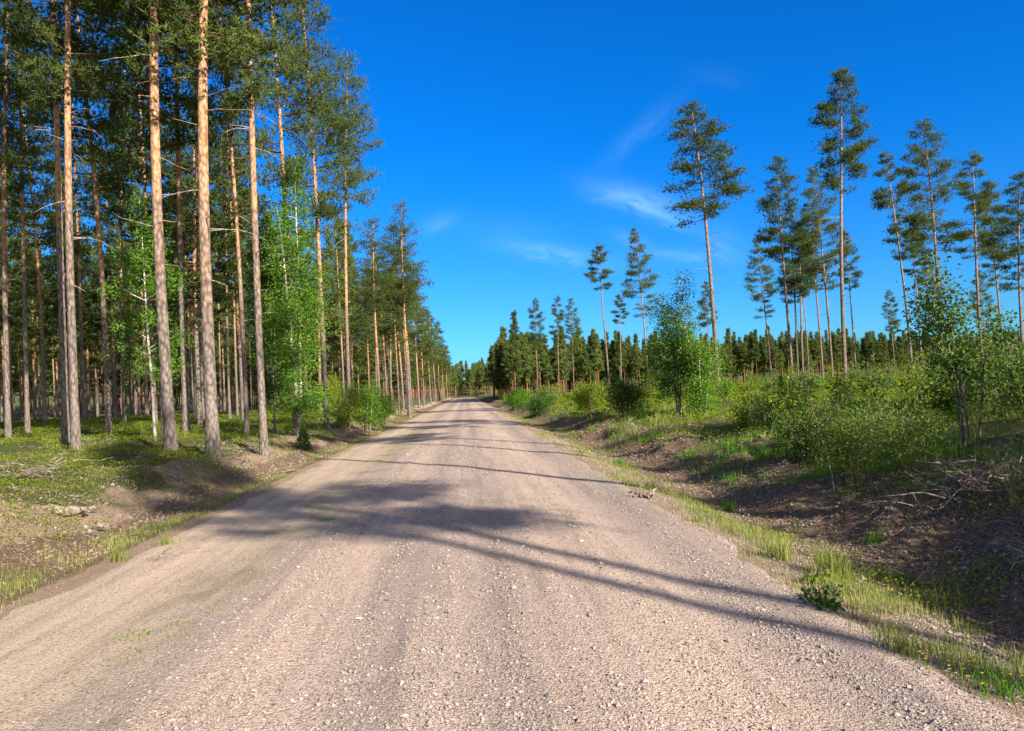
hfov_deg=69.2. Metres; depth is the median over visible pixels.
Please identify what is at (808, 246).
pine tree
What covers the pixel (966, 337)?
pine tree
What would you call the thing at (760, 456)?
bank grass
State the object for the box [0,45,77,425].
pine tree
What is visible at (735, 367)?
forest depth
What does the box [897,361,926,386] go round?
young sapling
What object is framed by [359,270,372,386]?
pine tree
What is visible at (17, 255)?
pine tree
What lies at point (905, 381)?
young sapling
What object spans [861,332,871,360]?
pine tree
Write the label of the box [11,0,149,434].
pine tree
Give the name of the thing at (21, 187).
pine tree
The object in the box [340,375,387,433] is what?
leafy bush
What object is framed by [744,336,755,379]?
pine tree
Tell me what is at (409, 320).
pine tree
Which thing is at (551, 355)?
pine tree
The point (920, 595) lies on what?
bank weeds
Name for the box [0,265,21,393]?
pine tree
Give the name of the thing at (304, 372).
pine tree
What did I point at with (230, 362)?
pine tree
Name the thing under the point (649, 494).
wood stump
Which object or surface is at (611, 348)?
pine tree
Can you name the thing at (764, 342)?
pine tree
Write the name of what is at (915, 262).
pine tree
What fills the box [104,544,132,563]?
grass tuft
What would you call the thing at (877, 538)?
grass tuft
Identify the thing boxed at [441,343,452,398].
pine tree
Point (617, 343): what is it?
pine tree
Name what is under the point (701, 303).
pine tree
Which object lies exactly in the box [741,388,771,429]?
young sapling
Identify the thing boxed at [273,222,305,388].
pine tree
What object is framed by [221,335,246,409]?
pine tree
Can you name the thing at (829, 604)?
verge weed
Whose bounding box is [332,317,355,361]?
pine tree
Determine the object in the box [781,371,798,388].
young sapling
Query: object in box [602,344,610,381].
pine tree
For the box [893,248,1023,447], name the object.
aspen sapling
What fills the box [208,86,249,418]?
pine tree
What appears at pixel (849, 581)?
verge grass
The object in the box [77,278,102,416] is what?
pine tree
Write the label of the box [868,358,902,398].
young sapling
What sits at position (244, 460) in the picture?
dead branch
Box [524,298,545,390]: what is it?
pine tree
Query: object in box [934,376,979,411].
young sapling
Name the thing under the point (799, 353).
pine tree
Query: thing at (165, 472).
forest grass
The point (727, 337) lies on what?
pine tree
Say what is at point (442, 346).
pine tree
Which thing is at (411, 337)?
pine tree
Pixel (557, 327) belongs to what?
pine tree
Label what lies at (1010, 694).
grass tuft
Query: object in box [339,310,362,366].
pine tree
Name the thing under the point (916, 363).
young sapling
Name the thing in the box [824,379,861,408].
young sapling
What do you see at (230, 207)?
pine tree
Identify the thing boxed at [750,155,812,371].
pine tree
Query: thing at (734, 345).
pine tree
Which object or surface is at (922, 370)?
young sapling
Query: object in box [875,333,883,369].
pine tree
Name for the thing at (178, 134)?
pine tree
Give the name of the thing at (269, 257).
pine tree
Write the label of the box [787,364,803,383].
young sapling
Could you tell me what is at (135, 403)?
pine tree
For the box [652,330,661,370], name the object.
pine tree
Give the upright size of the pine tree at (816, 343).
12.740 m
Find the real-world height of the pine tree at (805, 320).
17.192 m
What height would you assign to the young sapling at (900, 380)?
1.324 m
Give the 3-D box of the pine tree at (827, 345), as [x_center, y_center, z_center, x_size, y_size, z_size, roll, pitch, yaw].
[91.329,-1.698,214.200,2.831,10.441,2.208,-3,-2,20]
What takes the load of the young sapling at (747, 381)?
on the ground at (786, 496)
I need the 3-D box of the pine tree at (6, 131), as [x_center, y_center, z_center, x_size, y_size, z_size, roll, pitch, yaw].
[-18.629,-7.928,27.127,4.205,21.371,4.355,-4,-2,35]
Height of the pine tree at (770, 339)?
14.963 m
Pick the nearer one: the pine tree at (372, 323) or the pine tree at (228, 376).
the pine tree at (228, 376)
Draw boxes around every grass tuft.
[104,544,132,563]
[113,625,167,639]
[148,532,180,547]
[613,454,628,467]
[645,479,657,488]
[682,513,707,522]
[719,496,740,510]
[755,531,802,563]
[785,517,805,534]
[802,537,869,584]
[858,526,889,544]
[868,621,939,661]
[916,584,967,614]
[943,462,984,483]
[946,617,992,638]
[959,658,1023,709]
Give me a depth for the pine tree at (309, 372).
103.56 m
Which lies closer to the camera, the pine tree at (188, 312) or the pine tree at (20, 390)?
the pine tree at (188, 312)
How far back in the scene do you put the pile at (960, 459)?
8.76 m
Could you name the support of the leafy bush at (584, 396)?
on the ground at (786, 496)
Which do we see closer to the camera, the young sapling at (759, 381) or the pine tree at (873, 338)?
the young sapling at (759, 381)
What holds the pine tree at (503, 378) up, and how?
on the ground at (786, 496)
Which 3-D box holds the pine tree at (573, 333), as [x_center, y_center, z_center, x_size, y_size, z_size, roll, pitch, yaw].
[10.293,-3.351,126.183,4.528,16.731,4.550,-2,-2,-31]
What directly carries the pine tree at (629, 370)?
on the ground at (786, 496)
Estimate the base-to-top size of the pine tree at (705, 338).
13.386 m
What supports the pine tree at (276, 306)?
on the ground at (786, 496)
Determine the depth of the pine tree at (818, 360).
207.51 m
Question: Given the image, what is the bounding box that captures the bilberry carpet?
[0,407,406,555]
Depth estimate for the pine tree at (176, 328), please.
62.34 m
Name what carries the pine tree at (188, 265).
on the ground at (786, 496)
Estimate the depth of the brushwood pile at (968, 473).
8.61 m
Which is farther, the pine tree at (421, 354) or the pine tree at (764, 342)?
the pine tree at (764, 342)
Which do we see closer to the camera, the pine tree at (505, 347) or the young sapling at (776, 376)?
the young sapling at (776, 376)
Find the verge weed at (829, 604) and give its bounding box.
[798,578,848,611]
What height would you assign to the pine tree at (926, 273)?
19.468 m
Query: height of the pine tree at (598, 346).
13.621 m
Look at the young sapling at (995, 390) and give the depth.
16.87 m
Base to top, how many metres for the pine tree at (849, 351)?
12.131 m
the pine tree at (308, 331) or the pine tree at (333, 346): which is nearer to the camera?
the pine tree at (333, 346)
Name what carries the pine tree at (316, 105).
on the ground at (786, 496)
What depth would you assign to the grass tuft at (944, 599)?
6.11 m
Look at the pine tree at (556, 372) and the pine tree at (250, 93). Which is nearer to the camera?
the pine tree at (250, 93)
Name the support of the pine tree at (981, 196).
on the ground at (786, 496)
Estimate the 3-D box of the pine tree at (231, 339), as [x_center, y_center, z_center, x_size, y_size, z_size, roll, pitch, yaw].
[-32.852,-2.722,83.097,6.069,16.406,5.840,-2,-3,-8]
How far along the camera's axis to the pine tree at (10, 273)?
54.26 m
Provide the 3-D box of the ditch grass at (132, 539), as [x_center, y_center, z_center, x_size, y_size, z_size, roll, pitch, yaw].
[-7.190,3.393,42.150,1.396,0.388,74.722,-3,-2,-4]
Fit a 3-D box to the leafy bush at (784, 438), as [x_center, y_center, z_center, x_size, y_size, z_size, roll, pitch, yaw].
[5.381,1.200,13.254,1.705,1.360,1.824,-2,-2,-19]
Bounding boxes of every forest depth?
[2,307,440,417]
[492,325,1020,396]
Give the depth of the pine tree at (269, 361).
78.35 m
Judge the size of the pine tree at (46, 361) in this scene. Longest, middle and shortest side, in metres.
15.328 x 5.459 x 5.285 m
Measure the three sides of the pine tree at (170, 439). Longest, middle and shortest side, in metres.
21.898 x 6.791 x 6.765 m
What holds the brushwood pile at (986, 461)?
on the ground at (786, 496)
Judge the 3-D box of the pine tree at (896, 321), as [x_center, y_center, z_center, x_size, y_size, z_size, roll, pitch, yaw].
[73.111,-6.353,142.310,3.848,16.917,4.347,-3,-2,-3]
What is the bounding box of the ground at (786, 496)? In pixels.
[0,362,1023,720]
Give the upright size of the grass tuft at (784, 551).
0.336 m
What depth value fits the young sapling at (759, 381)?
47.64 m
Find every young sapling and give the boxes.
[546,383,559,406]
[549,383,563,402]
[573,400,586,413]
[635,368,663,410]
[715,378,735,401]
[729,386,770,429]
[730,407,763,430]
[740,379,748,390]
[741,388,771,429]
[744,369,762,394]
[749,379,783,425]
[756,379,768,389]
[763,366,778,386]
[764,377,774,391]
[767,376,823,432]
[773,382,816,423]
[773,383,796,424]
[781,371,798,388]
[783,363,804,394]
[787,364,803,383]
[789,372,820,410]
[794,360,820,389]
[799,373,825,392]
[824,364,836,384]
[824,364,881,405]
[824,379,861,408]
[828,374,865,416]
[832,370,854,386]
[840,400,869,419]
[844,386,877,415]
[847,361,865,384]
[850,351,897,416]
[867,363,895,390]
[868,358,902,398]
[885,388,913,413]
[891,371,914,394]
[893,357,958,422]
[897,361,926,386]
[899,350,926,385]
[902,359,926,390]
[908,346,974,418]
[909,350,938,387]
[924,377,974,419]
[929,382,977,420]
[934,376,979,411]
[964,345,1023,419]
[968,363,1000,408]
[975,358,996,379]
[985,355,1006,380]
[992,388,1017,411]
[993,329,1023,413]
[995,337,1023,386]
[1003,382,1023,412]
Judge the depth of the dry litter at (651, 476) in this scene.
10.14 m
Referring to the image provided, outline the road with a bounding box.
[0,398,1023,730]
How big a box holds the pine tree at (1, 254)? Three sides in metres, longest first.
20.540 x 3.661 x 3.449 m
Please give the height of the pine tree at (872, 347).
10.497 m
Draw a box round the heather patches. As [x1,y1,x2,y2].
[0,411,353,477]
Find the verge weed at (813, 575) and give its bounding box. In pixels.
[800,568,835,585]
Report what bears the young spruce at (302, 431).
on the ground at (786, 496)
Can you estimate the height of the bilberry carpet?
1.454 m
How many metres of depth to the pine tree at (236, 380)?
49.05 m
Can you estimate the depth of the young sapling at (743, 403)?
20.21 m
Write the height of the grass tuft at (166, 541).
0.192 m
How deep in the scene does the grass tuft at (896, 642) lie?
4.52 m
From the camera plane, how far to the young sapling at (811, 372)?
38.95 m
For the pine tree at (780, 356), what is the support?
on the ground at (786, 496)
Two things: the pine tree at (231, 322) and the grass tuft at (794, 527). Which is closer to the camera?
the grass tuft at (794, 527)
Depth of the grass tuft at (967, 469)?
9.15 m
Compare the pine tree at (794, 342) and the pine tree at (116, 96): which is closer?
the pine tree at (116, 96)
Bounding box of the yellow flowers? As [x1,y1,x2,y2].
[911,651,1023,700]
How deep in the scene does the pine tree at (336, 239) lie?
63.40 m
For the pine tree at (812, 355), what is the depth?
207.82 m
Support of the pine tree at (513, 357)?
on the ground at (786, 496)
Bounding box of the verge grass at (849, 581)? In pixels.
[494,408,1023,699]
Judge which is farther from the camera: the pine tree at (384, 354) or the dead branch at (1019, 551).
the pine tree at (384, 354)
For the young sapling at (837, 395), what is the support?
on the ground at (786, 496)
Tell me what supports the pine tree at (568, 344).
on the ground at (786, 496)
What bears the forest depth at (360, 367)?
on the ground at (786, 496)
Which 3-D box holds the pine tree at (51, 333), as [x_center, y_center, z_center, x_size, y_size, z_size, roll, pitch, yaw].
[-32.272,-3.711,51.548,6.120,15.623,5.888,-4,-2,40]
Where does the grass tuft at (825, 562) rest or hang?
on the ground at (786, 496)
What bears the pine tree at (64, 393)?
on the ground at (786, 496)
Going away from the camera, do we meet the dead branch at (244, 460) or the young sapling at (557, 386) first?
the dead branch at (244, 460)
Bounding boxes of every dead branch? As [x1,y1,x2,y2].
[0,428,90,461]
[146,544,216,560]
[159,487,242,513]
[232,439,298,472]
[842,548,947,598]
[980,534,1023,580]
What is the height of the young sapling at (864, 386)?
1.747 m
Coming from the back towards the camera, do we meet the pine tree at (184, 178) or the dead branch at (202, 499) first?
the pine tree at (184, 178)
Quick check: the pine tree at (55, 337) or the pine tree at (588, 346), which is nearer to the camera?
the pine tree at (55, 337)
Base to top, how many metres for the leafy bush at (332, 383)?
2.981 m
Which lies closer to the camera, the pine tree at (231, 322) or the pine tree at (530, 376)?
the pine tree at (231, 322)
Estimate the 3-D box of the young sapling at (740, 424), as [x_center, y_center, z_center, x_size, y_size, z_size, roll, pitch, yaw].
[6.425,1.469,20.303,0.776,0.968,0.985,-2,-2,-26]
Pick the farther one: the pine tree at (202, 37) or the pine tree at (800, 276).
the pine tree at (800, 276)
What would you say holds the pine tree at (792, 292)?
on the ground at (786, 496)
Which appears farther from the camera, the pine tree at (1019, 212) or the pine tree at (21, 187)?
the pine tree at (1019, 212)
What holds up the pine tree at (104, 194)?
on the ground at (786, 496)
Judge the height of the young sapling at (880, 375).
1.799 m
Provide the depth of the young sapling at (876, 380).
20.81 m
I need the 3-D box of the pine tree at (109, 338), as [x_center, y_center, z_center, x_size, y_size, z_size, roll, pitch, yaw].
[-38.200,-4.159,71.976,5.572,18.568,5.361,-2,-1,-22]
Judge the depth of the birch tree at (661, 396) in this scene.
32.86 m
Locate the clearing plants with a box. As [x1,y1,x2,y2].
[500,373,1023,519]
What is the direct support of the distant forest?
on the ground at (786, 496)
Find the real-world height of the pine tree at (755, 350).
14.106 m
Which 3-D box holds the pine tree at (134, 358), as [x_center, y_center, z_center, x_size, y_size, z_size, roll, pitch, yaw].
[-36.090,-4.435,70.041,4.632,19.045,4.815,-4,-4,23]
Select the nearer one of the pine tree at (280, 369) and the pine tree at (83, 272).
the pine tree at (83, 272)
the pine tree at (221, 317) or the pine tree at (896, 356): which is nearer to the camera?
the pine tree at (221, 317)
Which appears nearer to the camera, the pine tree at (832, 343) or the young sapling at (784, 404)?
the young sapling at (784, 404)
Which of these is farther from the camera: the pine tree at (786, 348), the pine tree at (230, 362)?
the pine tree at (786, 348)
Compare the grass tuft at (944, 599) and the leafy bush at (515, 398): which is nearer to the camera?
the grass tuft at (944, 599)
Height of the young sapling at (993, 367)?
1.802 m
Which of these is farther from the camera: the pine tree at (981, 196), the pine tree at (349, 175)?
the pine tree at (981, 196)
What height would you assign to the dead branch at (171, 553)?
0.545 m
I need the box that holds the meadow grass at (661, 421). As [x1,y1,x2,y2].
[527,384,1023,508]
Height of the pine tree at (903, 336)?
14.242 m
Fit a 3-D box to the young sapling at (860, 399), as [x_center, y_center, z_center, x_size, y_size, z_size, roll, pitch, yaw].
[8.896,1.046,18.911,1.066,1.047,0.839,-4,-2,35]
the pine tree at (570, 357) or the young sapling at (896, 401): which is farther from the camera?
the pine tree at (570, 357)
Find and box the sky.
[0,0,1023,379]
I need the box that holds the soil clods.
[0,411,1023,666]
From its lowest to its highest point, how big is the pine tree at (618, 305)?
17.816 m
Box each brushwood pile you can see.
[833,456,951,518]
[851,430,1023,526]
[929,422,1020,467]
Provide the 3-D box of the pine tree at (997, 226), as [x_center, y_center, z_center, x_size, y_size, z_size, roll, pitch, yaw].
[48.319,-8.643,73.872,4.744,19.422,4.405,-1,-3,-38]
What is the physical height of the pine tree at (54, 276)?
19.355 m
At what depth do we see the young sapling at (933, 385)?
17.98 m
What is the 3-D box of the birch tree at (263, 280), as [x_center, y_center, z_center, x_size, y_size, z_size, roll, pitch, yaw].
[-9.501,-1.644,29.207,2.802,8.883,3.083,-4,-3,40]
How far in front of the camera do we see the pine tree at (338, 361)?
107.44 m
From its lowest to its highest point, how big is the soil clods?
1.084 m
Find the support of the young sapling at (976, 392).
on the ground at (786, 496)
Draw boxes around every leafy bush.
[309,369,343,419]
[319,381,371,431]
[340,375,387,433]
[367,381,398,428]
[499,386,535,412]
[520,392,561,417]
[564,378,612,412]
[597,371,655,417]
[759,395,864,464]
[984,336,1023,410]
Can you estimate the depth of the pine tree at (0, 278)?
60.45 m
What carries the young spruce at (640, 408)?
on the ground at (786, 496)
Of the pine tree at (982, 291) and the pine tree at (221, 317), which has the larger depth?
the pine tree at (982, 291)
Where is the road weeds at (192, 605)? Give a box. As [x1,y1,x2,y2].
[67,432,416,672]
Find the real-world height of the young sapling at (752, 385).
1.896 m
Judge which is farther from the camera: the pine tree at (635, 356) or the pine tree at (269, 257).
the pine tree at (635, 356)
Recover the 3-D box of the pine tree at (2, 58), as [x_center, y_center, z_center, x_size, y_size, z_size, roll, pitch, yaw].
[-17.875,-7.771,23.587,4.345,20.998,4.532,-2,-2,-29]
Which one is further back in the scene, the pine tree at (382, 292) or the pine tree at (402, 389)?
the pine tree at (402, 389)
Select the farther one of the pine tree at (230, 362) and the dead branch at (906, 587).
the pine tree at (230, 362)
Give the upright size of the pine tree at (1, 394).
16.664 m
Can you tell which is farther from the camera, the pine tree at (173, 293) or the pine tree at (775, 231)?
the pine tree at (775, 231)
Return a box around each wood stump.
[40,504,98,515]
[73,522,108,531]
[628,487,657,497]
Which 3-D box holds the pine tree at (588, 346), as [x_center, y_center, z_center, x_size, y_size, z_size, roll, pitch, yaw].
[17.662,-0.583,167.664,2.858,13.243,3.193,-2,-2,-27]
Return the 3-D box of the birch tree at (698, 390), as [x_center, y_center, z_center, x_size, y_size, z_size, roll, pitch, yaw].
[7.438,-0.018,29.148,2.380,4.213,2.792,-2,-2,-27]
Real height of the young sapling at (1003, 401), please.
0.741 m
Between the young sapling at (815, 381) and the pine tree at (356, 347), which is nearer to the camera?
the young sapling at (815, 381)
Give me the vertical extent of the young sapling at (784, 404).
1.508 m
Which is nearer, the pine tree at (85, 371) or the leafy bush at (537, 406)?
the leafy bush at (537, 406)
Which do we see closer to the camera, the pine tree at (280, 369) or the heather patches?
the heather patches
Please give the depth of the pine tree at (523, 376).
148.27 m
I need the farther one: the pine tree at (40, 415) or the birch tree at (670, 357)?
the pine tree at (40, 415)
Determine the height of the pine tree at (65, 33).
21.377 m
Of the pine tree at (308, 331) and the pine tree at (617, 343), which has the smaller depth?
the pine tree at (308, 331)
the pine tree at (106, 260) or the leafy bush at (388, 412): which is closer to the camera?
the leafy bush at (388, 412)
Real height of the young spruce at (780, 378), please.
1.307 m
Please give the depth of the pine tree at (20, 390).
84.52 m
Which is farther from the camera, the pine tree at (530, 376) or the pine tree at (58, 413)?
the pine tree at (530, 376)
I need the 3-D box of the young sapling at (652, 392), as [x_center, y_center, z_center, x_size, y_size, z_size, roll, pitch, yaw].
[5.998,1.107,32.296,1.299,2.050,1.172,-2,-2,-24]
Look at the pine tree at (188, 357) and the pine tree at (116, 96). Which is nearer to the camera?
the pine tree at (116, 96)
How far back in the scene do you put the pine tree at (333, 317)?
49.98 m
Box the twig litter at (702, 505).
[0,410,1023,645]
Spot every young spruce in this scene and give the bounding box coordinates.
[294,422,314,450]
[634,399,648,421]
[770,374,787,410]
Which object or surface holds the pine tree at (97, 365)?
on the ground at (786, 496)
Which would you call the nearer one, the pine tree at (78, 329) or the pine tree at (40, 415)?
the pine tree at (78, 329)
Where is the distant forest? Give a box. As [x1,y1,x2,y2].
[357,326,604,398]
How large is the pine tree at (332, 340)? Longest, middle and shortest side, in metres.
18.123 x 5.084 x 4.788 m
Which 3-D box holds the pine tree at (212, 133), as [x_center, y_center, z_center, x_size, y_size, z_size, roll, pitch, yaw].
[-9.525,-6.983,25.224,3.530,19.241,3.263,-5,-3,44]
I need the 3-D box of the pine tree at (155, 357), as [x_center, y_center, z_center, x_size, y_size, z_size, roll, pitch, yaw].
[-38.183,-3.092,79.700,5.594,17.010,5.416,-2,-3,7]
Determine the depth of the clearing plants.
19.11 m
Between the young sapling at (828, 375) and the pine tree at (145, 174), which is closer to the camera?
the pine tree at (145, 174)
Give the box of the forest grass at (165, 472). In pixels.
[0,420,353,521]
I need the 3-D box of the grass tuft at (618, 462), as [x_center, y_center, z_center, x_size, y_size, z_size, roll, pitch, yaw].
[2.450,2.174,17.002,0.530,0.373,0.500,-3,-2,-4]
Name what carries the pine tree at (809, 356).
on the ground at (786, 496)
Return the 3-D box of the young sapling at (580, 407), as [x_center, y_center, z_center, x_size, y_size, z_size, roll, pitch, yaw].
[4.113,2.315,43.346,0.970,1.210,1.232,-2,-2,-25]
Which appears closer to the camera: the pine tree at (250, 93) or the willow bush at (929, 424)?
the willow bush at (929, 424)
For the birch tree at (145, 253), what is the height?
7.683 m
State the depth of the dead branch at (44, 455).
15.35 m
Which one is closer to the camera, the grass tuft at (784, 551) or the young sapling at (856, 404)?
the grass tuft at (784, 551)
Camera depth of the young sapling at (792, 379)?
41.46 m
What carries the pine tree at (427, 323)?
on the ground at (786, 496)
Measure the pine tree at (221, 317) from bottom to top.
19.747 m
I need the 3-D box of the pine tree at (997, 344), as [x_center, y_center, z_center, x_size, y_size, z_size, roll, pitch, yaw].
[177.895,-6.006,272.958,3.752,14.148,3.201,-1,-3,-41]
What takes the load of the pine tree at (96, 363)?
on the ground at (786, 496)
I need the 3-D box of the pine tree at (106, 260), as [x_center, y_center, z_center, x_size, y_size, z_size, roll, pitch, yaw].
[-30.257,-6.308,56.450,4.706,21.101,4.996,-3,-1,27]
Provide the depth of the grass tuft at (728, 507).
11.42 m
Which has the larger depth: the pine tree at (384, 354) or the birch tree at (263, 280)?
the pine tree at (384, 354)
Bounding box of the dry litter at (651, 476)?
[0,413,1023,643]
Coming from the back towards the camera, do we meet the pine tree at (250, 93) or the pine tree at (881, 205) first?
the pine tree at (881, 205)
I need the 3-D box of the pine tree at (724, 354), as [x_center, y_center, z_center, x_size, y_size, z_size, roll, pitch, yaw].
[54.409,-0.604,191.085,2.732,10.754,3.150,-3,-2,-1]
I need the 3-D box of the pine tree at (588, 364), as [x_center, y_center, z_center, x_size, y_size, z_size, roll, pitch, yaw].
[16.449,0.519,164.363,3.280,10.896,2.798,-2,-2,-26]
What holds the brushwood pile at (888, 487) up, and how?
on the ground at (786, 496)
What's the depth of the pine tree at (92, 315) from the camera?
60.10 m
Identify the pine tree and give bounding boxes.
[0,0,63,432]
[0,0,127,442]
[0,0,135,449]
[0,2,60,437]
[0,45,23,228]
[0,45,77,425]
[0,155,55,426]
[0,176,34,338]
[0,200,90,418]
[0,204,10,344]
[0,242,16,307]
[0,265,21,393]
[0,301,21,420]
[2,264,31,418]
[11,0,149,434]
[11,265,58,419]
[15,241,57,419]
[21,316,58,388]
[27,171,106,412]
[29,247,52,418]
[34,56,116,423]
[35,282,67,416]
[36,180,96,392]
[38,274,67,416]
[56,231,118,419]
[63,0,245,452]
[67,240,119,416]
[67,241,96,406]
[72,0,230,433]
[74,22,161,423]
[74,144,133,418]
[75,301,100,409]
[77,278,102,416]
[83,282,110,397]
[92,231,136,415]
[93,18,197,425]
[95,182,189,416]
[108,224,156,414]
[109,124,152,416]
[109,301,136,414]
[110,0,233,433]
[112,0,295,455]
[115,255,142,414]
[119,287,134,413]
[128,109,261,424]
[131,279,198,354]
[132,304,158,410]
[142,212,191,377]
[161,100,209,418]
[167,72,225,419]
[168,215,215,415]
[169,0,282,436]
[169,256,199,383]
[172,256,190,411]
[176,255,215,412]
[178,0,320,457]
[183,138,277,419]
[197,194,232,411]
[198,252,236,374]
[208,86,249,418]
[209,0,348,435]
[213,119,251,415]
[214,289,238,411]
[215,304,237,410]
[221,186,259,362]
[221,232,264,409]
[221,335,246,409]
[249,211,295,410]
[251,307,282,408]
[253,209,286,410]
[262,0,375,428]
[268,316,287,407]
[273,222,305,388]
[286,257,316,402]
[292,189,355,409]
[301,325,328,406]
[302,356,316,405]
[303,48,385,419]
[310,236,345,393]
[311,253,336,354]
[320,204,363,409]
[320,288,337,395]
[327,214,361,397]
[328,290,340,396]
[329,219,365,401]
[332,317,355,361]
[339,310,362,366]
[340,214,406,394]
[343,252,367,386]
[358,234,399,407]
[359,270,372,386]
[359,275,389,372]
[361,245,383,391]
[367,220,418,414]
[371,197,433,417]
[376,288,392,383]
[377,226,429,416]
[377,258,414,406]
[377,270,425,409]
[388,237,427,410]
[401,282,430,408]
[409,309,440,406]
[415,305,439,404]
[423,314,442,401]
[432,319,447,400]
[432,343,449,399]
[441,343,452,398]
[492,341,501,399]
[497,344,508,393]
[501,341,510,391]
[505,309,522,387]
[505,352,516,389]
[520,332,534,386]
[520,359,525,391]
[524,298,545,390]
[525,349,535,390]
[536,337,546,389]
[548,348,555,393]
[549,295,564,392]
[549,334,562,390]
[552,355,568,390]
[558,298,584,391]
[564,349,570,391]
[566,343,571,391]
[567,337,578,370]
[582,345,591,383]
[583,242,613,388]
[585,335,593,381]
[592,332,600,385]
[599,338,604,384]
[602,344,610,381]
[608,339,618,374]
[610,293,629,380]
[613,330,626,377]
[619,227,659,388]
[621,349,632,385]
[629,347,642,384]
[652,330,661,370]
[657,98,754,392]
[696,281,718,354]
[704,332,710,366]
[719,343,725,371]
[723,326,733,377]
[731,335,738,378]
[737,341,749,381]
[743,240,779,377]
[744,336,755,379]
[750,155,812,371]
[750,328,761,371]
[757,342,764,374]
[761,335,768,379]
[766,325,773,371]
[769,217,812,375]
[771,344,780,374]
[777,223,821,378]
[777,350,785,376]
[783,332,793,368]
[792,201,835,377]
[793,331,800,355]
[794,166,856,379]
[795,267,809,376]
[798,341,806,363]
[803,344,811,376]
[806,64,882,380]
[809,350,815,374]
[811,334,822,373]
[815,335,824,368]
[825,342,829,366]
[828,334,835,363]
[834,231,866,371]
[846,337,855,367]
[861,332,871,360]
[868,149,928,368]
[868,340,877,364]
[871,331,880,357]
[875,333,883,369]
[882,289,901,371]
[887,328,897,365]
[887,333,892,361]
[888,117,968,355]
[890,338,900,372]
[893,227,932,367]
[899,329,908,353]
[903,343,909,362]
[914,258,939,353]
[945,150,1001,360]
[964,327,970,348]
[967,270,1001,358]
[972,183,1015,352]
[977,170,1023,343]
[992,333,999,355]
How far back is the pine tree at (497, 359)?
143.78 m
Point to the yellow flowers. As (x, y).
(981, 668)
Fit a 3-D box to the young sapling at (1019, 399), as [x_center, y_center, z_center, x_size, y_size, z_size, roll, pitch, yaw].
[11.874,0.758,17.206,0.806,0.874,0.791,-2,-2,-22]
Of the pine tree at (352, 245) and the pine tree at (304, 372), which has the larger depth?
the pine tree at (304, 372)
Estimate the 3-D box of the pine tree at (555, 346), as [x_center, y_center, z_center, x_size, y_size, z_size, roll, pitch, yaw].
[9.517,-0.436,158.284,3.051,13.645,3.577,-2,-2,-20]
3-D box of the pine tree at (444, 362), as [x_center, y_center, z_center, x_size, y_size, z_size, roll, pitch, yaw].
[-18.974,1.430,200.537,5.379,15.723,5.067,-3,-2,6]
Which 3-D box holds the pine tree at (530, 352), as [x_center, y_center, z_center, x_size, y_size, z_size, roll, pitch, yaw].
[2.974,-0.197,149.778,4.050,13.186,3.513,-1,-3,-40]
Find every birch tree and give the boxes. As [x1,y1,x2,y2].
[82,191,197,440]
[233,216,317,433]
[236,145,340,438]
[637,329,677,407]
[638,270,709,415]
[668,314,743,415]
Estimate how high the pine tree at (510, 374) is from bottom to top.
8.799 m
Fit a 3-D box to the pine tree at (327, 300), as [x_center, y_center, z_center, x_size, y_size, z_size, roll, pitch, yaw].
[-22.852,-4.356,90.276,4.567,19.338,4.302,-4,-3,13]
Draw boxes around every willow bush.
[765,376,947,491]
[838,392,960,465]
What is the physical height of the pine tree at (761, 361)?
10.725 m
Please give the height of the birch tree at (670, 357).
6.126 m
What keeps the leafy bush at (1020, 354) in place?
on the ground at (786, 496)
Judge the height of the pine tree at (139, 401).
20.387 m
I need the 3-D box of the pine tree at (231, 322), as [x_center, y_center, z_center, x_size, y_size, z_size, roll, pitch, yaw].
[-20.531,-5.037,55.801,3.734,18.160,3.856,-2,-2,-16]
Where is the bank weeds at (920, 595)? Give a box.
[515,406,1023,627]
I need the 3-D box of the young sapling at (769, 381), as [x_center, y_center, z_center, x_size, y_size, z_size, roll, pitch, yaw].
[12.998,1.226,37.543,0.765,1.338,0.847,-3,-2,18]
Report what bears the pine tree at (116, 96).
on the ground at (786, 496)
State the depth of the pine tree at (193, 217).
32.64 m
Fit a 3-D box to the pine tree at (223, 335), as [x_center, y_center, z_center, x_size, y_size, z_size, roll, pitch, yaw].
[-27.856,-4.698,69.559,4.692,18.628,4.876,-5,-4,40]
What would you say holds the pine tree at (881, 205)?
on the ground at (786, 496)
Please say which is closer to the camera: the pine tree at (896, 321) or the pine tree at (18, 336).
the pine tree at (18, 336)
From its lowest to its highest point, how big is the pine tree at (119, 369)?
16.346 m
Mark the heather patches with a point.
(135, 448)
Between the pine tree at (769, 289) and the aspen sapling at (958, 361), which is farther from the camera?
the pine tree at (769, 289)
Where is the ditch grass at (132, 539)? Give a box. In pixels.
[0,412,424,613]
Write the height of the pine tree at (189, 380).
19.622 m
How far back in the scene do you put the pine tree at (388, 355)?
106.97 m
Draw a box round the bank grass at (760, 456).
[529,404,1023,570]
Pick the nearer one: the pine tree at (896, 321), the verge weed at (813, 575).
the verge weed at (813, 575)
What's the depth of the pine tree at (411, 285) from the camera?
60.95 m
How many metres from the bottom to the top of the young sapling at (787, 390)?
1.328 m

